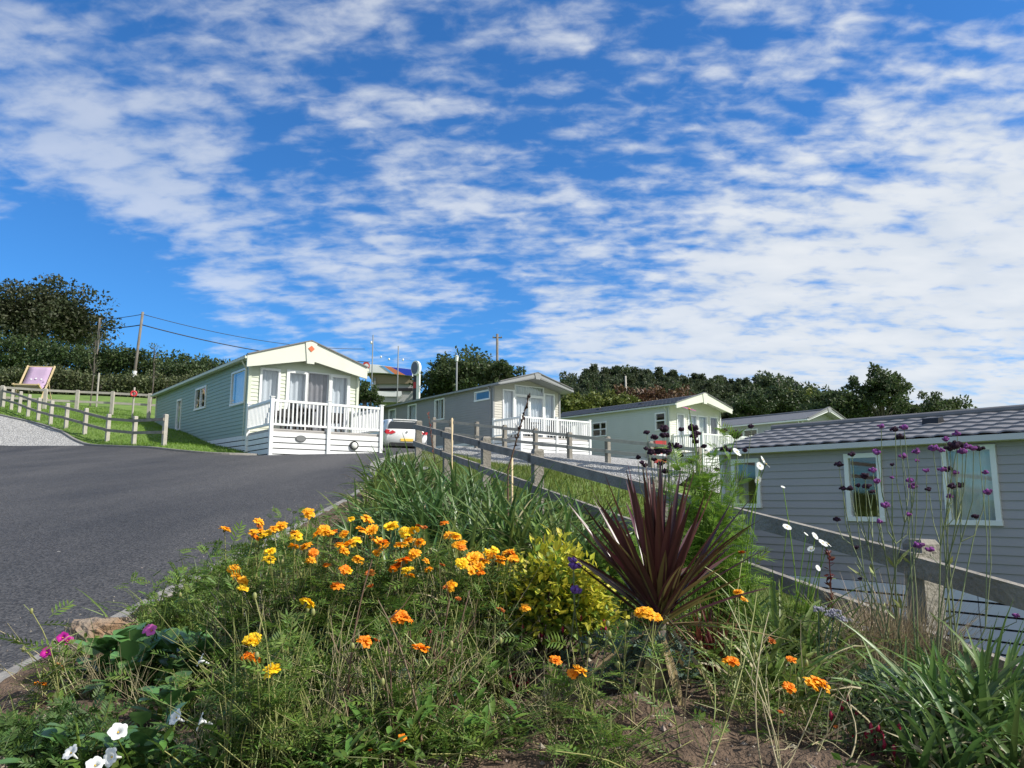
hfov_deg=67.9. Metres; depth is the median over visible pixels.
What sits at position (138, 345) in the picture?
utility pole
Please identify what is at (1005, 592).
post and rail fence
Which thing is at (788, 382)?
wood tree
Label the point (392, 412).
window
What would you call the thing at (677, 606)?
cosmos
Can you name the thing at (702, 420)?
patio door
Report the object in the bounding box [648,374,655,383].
wood tree
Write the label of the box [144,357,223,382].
shrub
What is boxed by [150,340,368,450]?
static caravan
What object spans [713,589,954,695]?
grassy plant
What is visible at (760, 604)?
grassy plant
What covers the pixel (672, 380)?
wood tree
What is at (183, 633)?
broad leaf plant
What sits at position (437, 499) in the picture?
strap leaf plant
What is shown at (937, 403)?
broadleaf tree
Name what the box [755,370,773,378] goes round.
wood tree
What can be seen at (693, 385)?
wood tree
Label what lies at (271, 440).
veranda
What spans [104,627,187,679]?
broad leaf plant
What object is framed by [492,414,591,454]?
veranda
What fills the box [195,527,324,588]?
weed tuft
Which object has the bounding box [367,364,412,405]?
canopy building
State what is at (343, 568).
marigold plant
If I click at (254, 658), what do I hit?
marigold plant
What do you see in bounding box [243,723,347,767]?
leafy plant
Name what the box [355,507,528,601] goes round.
strap leaf plant
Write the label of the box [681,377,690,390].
wood tree
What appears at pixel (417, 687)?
ferny plant
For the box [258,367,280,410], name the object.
window
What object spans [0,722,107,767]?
broad leaf plant
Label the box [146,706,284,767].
leafy plant
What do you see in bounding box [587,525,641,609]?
cosmos
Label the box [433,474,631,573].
strap leaf plant
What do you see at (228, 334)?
overhead wire
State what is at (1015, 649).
long leaf plant
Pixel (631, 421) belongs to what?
static caravan
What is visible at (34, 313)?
broadleaf tree
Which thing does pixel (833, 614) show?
flat headed plant
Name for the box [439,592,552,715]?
dead stems
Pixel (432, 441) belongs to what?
flower spike
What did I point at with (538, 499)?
strap leaf plant
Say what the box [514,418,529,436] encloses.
rattan chair
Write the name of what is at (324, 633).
ferny plant
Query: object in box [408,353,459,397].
broadleaf tree
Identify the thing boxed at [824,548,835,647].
dark red stalk
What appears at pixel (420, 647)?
marigold plant
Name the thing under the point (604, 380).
wood tree
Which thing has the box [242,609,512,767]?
marigold plant
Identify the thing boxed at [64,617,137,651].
rock
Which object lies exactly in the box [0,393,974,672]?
ground
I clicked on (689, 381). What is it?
wood tree
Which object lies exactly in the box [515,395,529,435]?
patio door
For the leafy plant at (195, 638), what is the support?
on the soil
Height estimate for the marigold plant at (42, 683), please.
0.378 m
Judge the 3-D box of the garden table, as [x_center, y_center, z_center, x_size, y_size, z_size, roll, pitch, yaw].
[-6.341,1.129,23.129,0.840,0.712,0.840,6,-11,-36]
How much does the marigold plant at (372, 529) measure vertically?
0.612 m
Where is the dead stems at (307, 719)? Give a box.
[214,671,351,767]
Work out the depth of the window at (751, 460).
13.29 m
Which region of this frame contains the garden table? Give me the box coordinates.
[291,408,315,430]
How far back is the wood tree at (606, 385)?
101.30 m
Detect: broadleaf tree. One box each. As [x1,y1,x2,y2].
[0,273,124,363]
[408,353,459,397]
[422,343,515,391]
[493,359,525,382]
[793,387,874,418]
[841,361,914,416]
[872,403,916,415]
[910,390,976,413]
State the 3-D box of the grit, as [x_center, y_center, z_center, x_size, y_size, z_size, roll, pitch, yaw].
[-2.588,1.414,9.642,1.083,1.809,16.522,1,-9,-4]
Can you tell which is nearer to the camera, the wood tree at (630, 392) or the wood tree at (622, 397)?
the wood tree at (622, 397)
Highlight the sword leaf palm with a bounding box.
[565,463,791,705]
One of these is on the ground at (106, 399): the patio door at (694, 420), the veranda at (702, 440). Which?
the veranda at (702, 440)
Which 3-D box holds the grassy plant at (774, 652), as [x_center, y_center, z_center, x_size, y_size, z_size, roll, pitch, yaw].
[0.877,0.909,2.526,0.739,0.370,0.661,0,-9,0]
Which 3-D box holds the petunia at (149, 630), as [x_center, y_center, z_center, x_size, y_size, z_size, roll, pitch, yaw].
[-1.319,1.011,2.811,0.237,0.277,0.262,-5,-10,30]
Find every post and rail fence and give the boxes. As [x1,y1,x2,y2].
[0,385,155,418]
[1,387,168,445]
[413,421,1023,675]
[431,417,701,474]
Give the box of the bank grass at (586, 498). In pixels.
[394,450,973,672]
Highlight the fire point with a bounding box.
[653,441,666,462]
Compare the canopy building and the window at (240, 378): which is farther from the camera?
the canopy building
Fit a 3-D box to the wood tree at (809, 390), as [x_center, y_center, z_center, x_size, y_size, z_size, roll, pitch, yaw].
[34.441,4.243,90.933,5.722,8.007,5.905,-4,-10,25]
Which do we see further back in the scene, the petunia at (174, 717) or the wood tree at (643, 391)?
the wood tree at (643, 391)
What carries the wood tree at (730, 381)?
on the ground at (106, 399)
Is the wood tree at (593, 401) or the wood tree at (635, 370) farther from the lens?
the wood tree at (635, 370)
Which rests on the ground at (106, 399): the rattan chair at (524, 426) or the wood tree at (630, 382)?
the wood tree at (630, 382)
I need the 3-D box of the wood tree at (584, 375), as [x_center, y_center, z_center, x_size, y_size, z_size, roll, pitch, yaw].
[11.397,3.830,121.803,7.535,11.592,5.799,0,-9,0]
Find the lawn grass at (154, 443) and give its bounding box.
[0,400,247,452]
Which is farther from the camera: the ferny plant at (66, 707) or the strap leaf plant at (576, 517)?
the strap leaf plant at (576, 517)
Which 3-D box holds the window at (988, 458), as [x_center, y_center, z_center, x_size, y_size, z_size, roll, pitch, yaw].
[6.388,1.400,10.529,0.232,1.130,0.730,7,-11,-39]
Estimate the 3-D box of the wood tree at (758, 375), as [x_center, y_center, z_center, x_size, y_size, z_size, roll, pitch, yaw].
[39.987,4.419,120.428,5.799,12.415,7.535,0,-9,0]
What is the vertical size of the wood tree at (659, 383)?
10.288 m
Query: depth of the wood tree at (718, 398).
89.60 m
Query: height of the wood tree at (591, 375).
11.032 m
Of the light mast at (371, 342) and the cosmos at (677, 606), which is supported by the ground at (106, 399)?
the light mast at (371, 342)
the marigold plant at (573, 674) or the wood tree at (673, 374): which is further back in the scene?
the wood tree at (673, 374)
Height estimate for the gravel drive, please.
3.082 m
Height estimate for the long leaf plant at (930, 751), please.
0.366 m
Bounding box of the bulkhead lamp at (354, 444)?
[350,441,358,449]
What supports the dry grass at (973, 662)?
on the soil
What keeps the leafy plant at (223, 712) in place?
on the soil
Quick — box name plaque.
[296,435,305,441]
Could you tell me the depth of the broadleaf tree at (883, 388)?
71.87 m
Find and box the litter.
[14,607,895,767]
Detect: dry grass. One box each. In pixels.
[796,621,922,700]
[807,565,999,668]
[853,611,1002,684]
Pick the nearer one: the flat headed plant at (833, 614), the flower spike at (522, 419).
the flat headed plant at (833, 614)
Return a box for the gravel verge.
[374,453,433,474]
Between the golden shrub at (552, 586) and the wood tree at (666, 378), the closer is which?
the golden shrub at (552, 586)
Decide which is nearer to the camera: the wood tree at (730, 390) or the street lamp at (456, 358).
the street lamp at (456, 358)
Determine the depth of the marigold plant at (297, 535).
2.56 m
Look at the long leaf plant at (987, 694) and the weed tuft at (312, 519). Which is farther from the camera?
the weed tuft at (312, 519)
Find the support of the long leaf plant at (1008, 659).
on the soil
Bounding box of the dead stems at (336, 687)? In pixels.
[275,602,377,767]
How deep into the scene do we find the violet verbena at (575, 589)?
2.58 m
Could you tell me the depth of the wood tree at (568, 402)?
69.53 m
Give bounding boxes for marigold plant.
[0,600,94,712]
[104,641,265,725]
[137,592,384,767]
[137,599,400,738]
[170,518,314,707]
[203,653,435,767]
[206,508,361,692]
[233,525,391,689]
[237,595,483,740]
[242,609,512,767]
[316,596,538,756]
[318,515,438,682]
[321,678,565,767]
[327,521,495,694]
[335,583,489,712]
[364,598,566,731]
[404,531,529,675]
[424,542,559,686]
[458,668,729,767]
[479,649,622,756]
[510,620,678,751]
[583,606,691,743]
[665,547,804,727]
[732,620,867,744]
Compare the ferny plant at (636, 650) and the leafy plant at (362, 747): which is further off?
the ferny plant at (636, 650)
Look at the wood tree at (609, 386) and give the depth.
111.89 m
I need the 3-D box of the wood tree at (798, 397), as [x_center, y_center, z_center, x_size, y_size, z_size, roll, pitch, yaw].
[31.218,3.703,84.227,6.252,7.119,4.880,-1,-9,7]
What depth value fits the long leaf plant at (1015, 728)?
1.85 m
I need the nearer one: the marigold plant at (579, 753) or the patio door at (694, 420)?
the marigold plant at (579, 753)
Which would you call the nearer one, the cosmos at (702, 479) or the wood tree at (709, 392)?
the cosmos at (702, 479)
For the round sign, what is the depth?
60.57 m
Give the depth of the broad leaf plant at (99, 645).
2.89 m
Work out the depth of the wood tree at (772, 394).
83.27 m
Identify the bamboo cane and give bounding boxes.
[451,418,452,468]
[511,458,512,504]
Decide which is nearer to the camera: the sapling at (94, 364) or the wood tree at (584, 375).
the sapling at (94, 364)
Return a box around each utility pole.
[94,318,100,376]
[132,312,143,379]
[492,334,501,360]
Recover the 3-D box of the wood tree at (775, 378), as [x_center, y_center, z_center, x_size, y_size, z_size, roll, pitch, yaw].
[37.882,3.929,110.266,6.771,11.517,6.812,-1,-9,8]
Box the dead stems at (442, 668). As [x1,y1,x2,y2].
[380,579,477,739]
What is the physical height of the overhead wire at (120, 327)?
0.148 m
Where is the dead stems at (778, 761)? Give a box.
[727,600,821,767]
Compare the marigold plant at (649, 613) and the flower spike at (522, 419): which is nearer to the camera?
the marigold plant at (649, 613)
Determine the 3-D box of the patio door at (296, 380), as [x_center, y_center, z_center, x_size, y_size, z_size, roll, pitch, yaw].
[-6.954,0.593,24.426,0.770,2.100,0.233,6,-10,-36]
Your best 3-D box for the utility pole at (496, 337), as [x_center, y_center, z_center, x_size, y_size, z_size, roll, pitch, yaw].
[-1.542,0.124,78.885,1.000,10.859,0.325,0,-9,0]
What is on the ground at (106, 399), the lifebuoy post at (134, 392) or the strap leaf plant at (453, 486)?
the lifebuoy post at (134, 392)
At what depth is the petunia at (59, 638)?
2.73 m
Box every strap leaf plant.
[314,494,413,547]
[316,463,457,541]
[318,503,478,599]
[319,474,427,527]
[325,466,426,510]
[333,449,534,556]
[340,448,434,496]
[346,430,487,508]
[352,439,444,484]
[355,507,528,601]
[362,441,415,478]
[367,469,581,564]
[395,453,558,524]
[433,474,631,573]
[442,463,602,542]
[471,476,686,595]
[510,478,643,550]
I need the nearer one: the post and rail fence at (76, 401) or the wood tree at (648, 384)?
the post and rail fence at (76, 401)
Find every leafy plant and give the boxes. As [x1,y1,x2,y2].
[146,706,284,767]
[183,606,238,645]
[184,628,259,685]
[191,644,336,744]
[233,626,376,725]
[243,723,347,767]
[288,599,440,680]
[301,702,411,767]
[381,675,543,756]
[421,626,528,707]
[446,687,543,752]
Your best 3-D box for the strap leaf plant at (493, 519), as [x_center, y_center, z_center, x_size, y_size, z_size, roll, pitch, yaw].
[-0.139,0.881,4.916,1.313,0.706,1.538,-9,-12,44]
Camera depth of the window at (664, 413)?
40.70 m
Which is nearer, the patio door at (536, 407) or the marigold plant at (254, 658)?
the marigold plant at (254, 658)
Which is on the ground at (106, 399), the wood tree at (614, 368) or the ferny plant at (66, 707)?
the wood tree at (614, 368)
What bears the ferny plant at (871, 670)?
on the soil
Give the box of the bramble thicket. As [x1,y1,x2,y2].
[0,361,205,398]
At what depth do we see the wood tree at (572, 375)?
120.07 m
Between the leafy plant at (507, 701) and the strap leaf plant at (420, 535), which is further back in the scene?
the strap leaf plant at (420, 535)
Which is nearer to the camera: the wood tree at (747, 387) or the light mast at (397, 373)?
the light mast at (397, 373)
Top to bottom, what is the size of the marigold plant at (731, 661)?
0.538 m
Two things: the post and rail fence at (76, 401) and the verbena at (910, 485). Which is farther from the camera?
the post and rail fence at (76, 401)
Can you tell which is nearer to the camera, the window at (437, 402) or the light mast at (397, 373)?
the window at (437, 402)
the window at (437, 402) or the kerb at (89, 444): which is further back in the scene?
the window at (437, 402)
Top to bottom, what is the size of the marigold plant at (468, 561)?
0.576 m
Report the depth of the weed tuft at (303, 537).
4.84 m
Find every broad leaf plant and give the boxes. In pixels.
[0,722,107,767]
[74,622,145,675]
[78,628,172,695]
[89,702,197,767]
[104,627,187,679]
[128,671,206,722]
[151,630,220,693]
[167,626,253,673]
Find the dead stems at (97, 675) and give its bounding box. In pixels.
[53,619,144,699]
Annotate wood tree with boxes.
[559,371,585,385]
[560,392,590,413]
[563,383,590,394]
[564,381,593,392]
[569,372,587,383]
[573,373,612,390]
[573,389,605,408]
[580,377,606,397]
[584,368,592,382]
[584,372,597,390]
[589,363,598,373]
[596,389,627,406]
[598,374,637,391]
[598,381,609,393]
[599,367,612,387]
[600,373,611,389]
[601,391,640,406]
[608,368,613,385]
[612,365,622,375]
[613,364,631,386]
[614,384,657,401]
[622,373,633,387]
[629,366,639,382]
[634,384,681,401]
[635,372,645,386]
[635,375,668,391]
[641,379,655,389]
[642,369,649,374]
[643,388,685,401]
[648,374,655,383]
[651,386,696,398]
[653,367,663,384]
[655,383,693,398]
[662,376,671,386]
[667,369,679,380]
[667,382,685,392]
[669,376,698,390]
[677,372,693,385]
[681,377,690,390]
[687,378,720,397]
[696,382,714,395]
[697,373,707,384]
[706,381,715,395]
[708,376,732,399]
[708,383,742,399]
[715,396,726,418]
[721,397,732,406]
[723,401,735,418]
[725,384,741,398]
[727,378,734,387]
[727,386,780,417]
[733,382,741,392]
[739,375,774,393]
[741,377,752,386]
[743,375,773,392]
[745,379,804,415]
[754,373,761,382]
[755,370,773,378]
[756,373,784,393]
[758,370,794,389]
[768,385,810,413]
[786,385,814,401]
[789,380,800,390]
[800,381,815,389]
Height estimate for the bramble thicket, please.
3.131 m
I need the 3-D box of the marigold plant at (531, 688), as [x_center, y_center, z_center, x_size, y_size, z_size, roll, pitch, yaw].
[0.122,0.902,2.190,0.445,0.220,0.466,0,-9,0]
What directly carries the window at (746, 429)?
in the static caravan at (761, 423)
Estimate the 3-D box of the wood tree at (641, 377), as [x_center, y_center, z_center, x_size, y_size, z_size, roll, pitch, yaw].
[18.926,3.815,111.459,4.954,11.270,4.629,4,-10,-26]
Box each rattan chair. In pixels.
[273,403,296,429]
[288,406,310,429]
[320,405,343,431]
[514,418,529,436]
[548,421,560,437]
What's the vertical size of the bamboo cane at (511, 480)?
0.765 m
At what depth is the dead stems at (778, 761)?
1.93 m
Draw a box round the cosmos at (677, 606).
[616,506,702,631]
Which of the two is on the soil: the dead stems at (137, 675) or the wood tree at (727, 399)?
the dead stems at (137, 675)
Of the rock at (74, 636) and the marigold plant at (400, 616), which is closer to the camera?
the marigold plant at (400, 616)
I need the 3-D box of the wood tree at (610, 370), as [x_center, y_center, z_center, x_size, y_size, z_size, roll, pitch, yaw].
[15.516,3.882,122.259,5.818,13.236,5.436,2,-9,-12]
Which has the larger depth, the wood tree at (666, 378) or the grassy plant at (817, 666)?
the wood tree at (666, 378)
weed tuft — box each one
[76,561,291,630]
[82,565,278,636]
[147,539,303,604]
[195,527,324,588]
[207,524,350,569]
[264,504,362,546]
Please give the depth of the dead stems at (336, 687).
2.03 m
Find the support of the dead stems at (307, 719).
on the soil
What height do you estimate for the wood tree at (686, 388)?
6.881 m
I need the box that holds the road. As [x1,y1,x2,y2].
[0,445,465,672]
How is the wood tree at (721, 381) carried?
on the ground at (106, 399)
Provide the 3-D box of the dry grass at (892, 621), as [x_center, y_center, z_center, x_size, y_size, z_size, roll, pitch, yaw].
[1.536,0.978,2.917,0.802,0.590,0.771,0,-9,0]
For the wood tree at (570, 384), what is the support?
on the ground at (106, 399)
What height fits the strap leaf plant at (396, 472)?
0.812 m
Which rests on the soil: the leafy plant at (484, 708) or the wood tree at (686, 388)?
the leafy plant at (484, 708)
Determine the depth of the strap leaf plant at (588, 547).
4.44 m
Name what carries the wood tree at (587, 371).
on the ground at (106, 399)
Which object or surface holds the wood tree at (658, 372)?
on the ground at (106, 399)
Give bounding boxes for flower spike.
[427,412,435,481]
[507,393,529,515]
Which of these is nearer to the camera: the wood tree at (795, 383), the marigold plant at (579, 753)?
the marigold plant at (579, 753)
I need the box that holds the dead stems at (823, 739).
[799,673,886,758]
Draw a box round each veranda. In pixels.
[244,396,383,454]
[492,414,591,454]
[672,431,751,467]
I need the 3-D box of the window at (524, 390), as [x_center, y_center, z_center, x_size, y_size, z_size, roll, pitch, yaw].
[0.788,0.355,36.679,1.840,0.530,0.233,6,-11,-36]
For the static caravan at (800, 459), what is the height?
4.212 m
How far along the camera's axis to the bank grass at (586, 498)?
12.33 m
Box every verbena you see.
[563,557,591,685]
[636,425,686,644]
[678,423,753,620]
[833,451,897,666]
[868,424,929,672]
[924,430,1019,682]
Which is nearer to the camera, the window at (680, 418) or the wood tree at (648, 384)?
the window at (680, 418)
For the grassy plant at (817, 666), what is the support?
on the soil
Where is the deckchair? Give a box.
[12,365,55,398]
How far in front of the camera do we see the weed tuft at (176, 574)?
3.56 m
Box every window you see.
[175,398,181,430]
[193,385,206,410]
[229,368,244,406]
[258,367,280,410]
[388,408,395,418]
[407,403,416,419]
[434,398,444,419]
[474,389,490,401]
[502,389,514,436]
[514,384,544,397]
[541,393,554,437]
[592,421,606,436]
[655,412,665,430]
[676,413,685,450]
[709,416,718,450]
[731,458,762,507]
[743,429,757,435]
[843,453,886,521]
[940,444,1003,525]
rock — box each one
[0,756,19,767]
[50,630,81,655]
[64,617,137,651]
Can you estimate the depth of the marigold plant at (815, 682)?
2.13 m
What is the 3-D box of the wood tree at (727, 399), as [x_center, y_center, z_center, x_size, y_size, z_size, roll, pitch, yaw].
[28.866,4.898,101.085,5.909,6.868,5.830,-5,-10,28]
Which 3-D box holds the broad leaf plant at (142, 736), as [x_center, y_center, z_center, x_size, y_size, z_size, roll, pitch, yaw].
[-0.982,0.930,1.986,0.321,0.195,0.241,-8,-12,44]
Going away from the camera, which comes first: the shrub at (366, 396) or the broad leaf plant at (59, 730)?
the broad leaf plant at (59, 730)
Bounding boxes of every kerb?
[0,414,257,454]
[0,452,412,681]
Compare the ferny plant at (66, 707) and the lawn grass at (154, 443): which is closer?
the ferny plant at (66, 707)
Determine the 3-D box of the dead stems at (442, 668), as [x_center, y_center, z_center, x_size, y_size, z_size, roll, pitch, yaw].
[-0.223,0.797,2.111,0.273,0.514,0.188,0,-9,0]
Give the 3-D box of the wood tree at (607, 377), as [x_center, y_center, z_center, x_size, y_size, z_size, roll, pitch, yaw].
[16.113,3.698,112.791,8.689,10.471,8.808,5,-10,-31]
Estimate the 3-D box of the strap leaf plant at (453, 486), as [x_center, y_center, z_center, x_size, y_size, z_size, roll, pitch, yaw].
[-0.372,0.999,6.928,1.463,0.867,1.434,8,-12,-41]
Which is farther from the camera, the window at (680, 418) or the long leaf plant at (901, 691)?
the window at (680, 418)
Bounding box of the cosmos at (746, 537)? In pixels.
[685,448,774,639]
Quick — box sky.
[0,0,1023,420]
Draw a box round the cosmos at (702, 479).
[653,407,754,657]
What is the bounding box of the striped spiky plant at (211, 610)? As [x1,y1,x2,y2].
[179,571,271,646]
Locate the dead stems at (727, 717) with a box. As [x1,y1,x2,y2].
[681,593,762,767]
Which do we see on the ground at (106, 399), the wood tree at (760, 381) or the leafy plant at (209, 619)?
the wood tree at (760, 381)
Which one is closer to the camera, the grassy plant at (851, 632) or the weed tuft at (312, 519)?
the grassy plant at (851, 632)
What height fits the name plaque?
0.190 m
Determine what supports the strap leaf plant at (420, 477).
on the soil
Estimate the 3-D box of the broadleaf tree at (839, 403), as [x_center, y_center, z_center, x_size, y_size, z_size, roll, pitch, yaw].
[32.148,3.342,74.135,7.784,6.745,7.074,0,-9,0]
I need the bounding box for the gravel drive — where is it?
[0,416,82,445]
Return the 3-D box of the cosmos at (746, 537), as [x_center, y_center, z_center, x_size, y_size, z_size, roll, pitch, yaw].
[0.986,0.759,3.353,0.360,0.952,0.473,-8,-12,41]
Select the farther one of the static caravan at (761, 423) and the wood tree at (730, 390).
the wood tree at (730, 390)
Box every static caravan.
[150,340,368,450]
[378,372,573,448]
[561,392,732,462]
[710,404,1023,662]
[721,407,845,440]
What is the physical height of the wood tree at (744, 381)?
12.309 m
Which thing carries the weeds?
on the soil
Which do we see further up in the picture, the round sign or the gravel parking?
the round sign
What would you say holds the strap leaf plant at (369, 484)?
on the soil
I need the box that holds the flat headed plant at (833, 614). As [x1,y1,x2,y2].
[813,606,850,683]
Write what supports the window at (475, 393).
in the static caravan at (487, 403)
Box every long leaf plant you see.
[803,658,1023,767]
[824,624,1014,733]
[829,612,1023,767]
[832,599,1023,767]
[832,643,954,690]
[882,625,1023,689]
[889,670,1023,767]
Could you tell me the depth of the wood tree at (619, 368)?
122.90 m
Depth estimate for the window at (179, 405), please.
30.54 m
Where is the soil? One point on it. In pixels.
(736, 754)
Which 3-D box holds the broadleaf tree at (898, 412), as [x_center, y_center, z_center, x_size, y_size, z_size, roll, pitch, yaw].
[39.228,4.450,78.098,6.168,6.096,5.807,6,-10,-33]
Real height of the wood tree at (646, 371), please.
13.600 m
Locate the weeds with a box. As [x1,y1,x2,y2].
[0,545,991,767]
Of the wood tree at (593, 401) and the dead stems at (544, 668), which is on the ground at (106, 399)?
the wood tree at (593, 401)
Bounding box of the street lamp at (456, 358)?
[455,355,458,390]
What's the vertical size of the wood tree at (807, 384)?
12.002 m
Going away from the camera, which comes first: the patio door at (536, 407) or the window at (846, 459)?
the window at (846, 459)
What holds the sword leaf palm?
on the soil
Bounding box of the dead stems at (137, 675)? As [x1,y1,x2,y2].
[108,652,219,726]
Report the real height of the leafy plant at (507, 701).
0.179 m
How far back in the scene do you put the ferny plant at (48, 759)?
1.98 m
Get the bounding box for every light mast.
[370,335,373,404]
[396,346,398,402]
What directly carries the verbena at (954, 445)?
on the soil
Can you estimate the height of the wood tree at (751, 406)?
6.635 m
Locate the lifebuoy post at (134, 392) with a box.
[130,387,136,418]
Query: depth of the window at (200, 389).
27.93 m
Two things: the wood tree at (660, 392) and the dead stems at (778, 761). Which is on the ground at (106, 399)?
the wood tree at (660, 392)
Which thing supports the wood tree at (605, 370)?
on the ground at (106, 399)
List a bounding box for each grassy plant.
[646,579,820,659]
[672,568,912,687]
[677,604,860,717]
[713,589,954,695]
[717,622,897,717]
[757,614,924,664]
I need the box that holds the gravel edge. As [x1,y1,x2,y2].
[440,446,705,507]
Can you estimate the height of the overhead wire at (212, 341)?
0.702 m
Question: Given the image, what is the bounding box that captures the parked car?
[370,419,427,449]
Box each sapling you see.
[82,330,107,406]
[146,343,162,414]
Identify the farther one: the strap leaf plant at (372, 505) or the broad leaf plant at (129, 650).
the strap leaf plant at (372, 505)
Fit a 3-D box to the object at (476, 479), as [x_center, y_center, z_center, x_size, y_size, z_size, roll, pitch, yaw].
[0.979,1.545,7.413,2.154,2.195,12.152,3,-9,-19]
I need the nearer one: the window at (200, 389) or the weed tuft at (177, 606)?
the weed tuft at (177, 606)
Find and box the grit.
[0,466,365,665]
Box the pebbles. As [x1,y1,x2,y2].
[3,612,906,767]
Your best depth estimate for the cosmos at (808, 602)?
3.17 m
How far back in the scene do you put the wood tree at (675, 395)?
79.84 m
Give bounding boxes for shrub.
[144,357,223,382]
[358,379,386,411]
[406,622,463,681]
[476,524,629,666]
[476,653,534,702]
[821,684,910,762]
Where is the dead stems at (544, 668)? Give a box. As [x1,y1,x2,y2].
[487,656,621,751]
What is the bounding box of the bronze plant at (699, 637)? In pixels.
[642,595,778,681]
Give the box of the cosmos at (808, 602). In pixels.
[760,486,838,645]
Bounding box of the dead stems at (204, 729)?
[156,672,263,767]
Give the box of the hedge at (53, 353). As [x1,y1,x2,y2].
[0,332,230,394]
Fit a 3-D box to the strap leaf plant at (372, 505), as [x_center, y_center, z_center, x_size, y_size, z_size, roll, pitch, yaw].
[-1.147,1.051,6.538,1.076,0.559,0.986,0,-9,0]
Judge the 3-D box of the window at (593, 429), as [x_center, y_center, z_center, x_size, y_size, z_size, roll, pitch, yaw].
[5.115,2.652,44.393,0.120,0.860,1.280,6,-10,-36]
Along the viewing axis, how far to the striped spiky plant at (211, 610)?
3.08 m
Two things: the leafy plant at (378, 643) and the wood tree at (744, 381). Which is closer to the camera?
the leafy plant at (378, 643)
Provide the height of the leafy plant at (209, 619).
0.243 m
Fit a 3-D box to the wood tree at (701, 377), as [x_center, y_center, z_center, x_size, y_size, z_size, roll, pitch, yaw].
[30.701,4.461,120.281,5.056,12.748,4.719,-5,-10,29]
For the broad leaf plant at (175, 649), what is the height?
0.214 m
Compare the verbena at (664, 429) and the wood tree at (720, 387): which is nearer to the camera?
the verbena at (664, 429)
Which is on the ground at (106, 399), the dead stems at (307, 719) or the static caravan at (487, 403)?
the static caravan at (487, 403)
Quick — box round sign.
[411,361,420,399]
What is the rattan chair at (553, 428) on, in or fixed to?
on the veranda at (584, 428)
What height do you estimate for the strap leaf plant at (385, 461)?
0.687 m
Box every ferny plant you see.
[0,685,173,767]
[0,690,138,767]
[266,620,398,690]
[354,660,472,729]
[558,623,708,712]
[819,662,939,720]
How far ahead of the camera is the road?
7.81 m
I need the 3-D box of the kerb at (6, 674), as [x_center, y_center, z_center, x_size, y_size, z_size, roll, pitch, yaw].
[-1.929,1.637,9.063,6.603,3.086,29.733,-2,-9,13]
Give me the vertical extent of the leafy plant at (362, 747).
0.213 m
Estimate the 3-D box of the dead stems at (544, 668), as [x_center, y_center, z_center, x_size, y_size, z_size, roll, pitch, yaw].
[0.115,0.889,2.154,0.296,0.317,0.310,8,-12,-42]
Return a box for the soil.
[0,476,987,767]
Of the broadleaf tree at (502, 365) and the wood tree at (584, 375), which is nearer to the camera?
the broadleaf tree at (502, 365)
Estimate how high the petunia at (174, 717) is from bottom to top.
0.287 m
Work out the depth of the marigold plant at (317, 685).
2.25 m
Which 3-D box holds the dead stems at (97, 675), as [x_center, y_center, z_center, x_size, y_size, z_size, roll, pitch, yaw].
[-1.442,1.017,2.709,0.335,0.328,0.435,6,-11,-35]
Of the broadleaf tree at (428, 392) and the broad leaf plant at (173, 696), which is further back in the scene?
the broadleaf tree at (428, 392)
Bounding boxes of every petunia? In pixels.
[40,632,98,688]
[58,694,140,767]
[131,653,225,767]
[142,624,177,670]
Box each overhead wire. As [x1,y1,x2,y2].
[101,325,139,328]
[142,324,367,361]
[144,314,344,348]
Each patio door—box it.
[285,369,308,429]
[305,372,330,430]
[325,374,350,432]
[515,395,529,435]
[529,396,543,436]
[688,414,697,451]
[698,415,708,450]
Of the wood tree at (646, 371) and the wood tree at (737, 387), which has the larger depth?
the wood tree at (646, 371)
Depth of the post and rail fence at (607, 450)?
24.60 m
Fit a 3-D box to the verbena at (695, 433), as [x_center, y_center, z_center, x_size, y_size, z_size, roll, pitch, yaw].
[0.937,0.715,3.478,0.356,1.062,0.385,0,-9,0]
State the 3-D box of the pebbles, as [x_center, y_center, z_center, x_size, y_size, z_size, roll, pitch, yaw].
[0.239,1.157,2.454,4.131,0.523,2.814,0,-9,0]
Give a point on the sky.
(813, 191)
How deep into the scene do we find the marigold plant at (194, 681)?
2.35 m
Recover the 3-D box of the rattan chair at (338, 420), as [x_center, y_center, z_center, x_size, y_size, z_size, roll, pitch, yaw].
[-5.684,1.132,23.879,0.580,0.930,0.610,6,-10,-32]
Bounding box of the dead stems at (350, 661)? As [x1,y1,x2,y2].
[331,560,432,758]
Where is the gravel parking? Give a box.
[544,453,720,492]
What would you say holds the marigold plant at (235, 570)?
on the soil
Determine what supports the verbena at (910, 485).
on the soil

